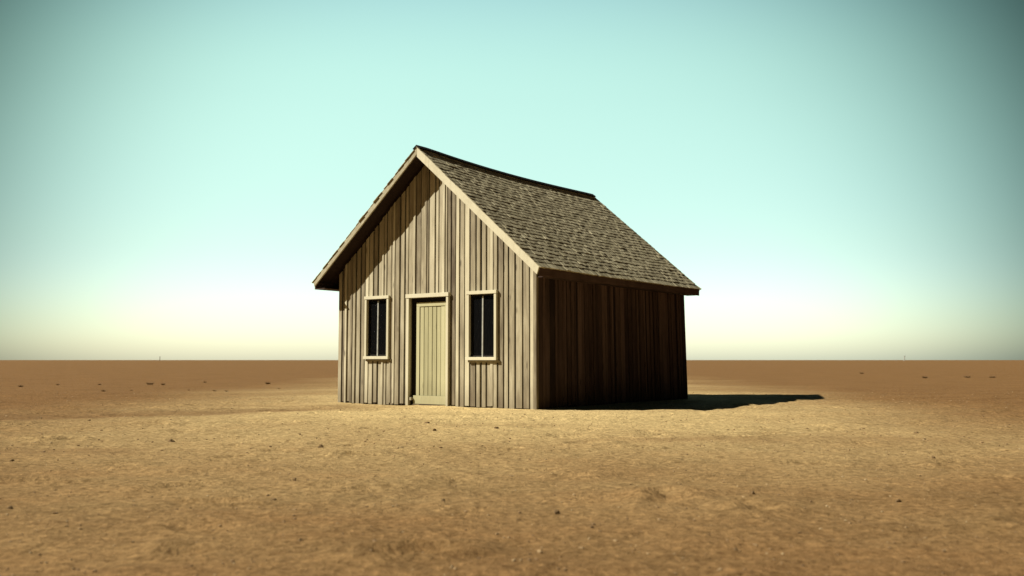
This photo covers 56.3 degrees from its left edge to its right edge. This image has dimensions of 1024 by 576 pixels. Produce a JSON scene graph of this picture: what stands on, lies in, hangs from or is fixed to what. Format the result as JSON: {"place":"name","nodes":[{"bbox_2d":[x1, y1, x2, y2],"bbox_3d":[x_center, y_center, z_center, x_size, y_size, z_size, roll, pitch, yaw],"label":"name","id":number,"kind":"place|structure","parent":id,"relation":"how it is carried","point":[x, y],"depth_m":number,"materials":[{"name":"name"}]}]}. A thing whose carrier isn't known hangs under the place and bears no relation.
{"place":"outdoors","nodes":[
{"label":"outdoors","id":0,"kind":"place"},
{"bbox_2d":[312,145,700,409],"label":"wooden house","id":1,"kind":"structure","parent":0,"point":[455,281],"depth_m":17.99,"materials":[{"name":"brown wood"}]},
{"bbox_2d":[363,295,390,360],"bbox_3d":[-2.591,0.783,18.492,0.696,1.260,0.106,-3,-5,36],"label":"window","id":2,"kind":"structure","parent":1,"relation":"in","point":[377,312],"depth_m":18.54,"materials":[{"name":"black glass"}]},
{"bbox_2d":[405,292,451,405],"bbox_3d":[-1.540,1.148,17.745,1.050,2.095,0.168,-3,-5,36],"label":"door","id":3,"kind":"structure","parent":1,"relation":"in","point":[431,316],"depth_m":17.76,"materials":[{"name":"paint"}]},
{"bbox_2d":[465,290,499,361],"bbox_3d":[-0.515,0.683,16.992,0.726,1.275,0.106,-3,-5,36],"label":"window","id":4,"kind":"structure","parent":1,"relation":"in","point":[482,309],"depth_m":17.03,"materials":[{"name":"black glass"}]},
{"bbox_2d":[0,360,1023,575],"bbox_3d":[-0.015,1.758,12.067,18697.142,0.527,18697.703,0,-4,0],"label":"desert ground","id":5,"kind":"structure","parent":0,"point":[332,495],"depth_m":7.15,"materials":[{"name":"soil"}]},
{"bbox_2d":[0,0,1023,359],"label":"sky","id":6,"kind":"structure","parent":0,"point":[833,179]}
]}

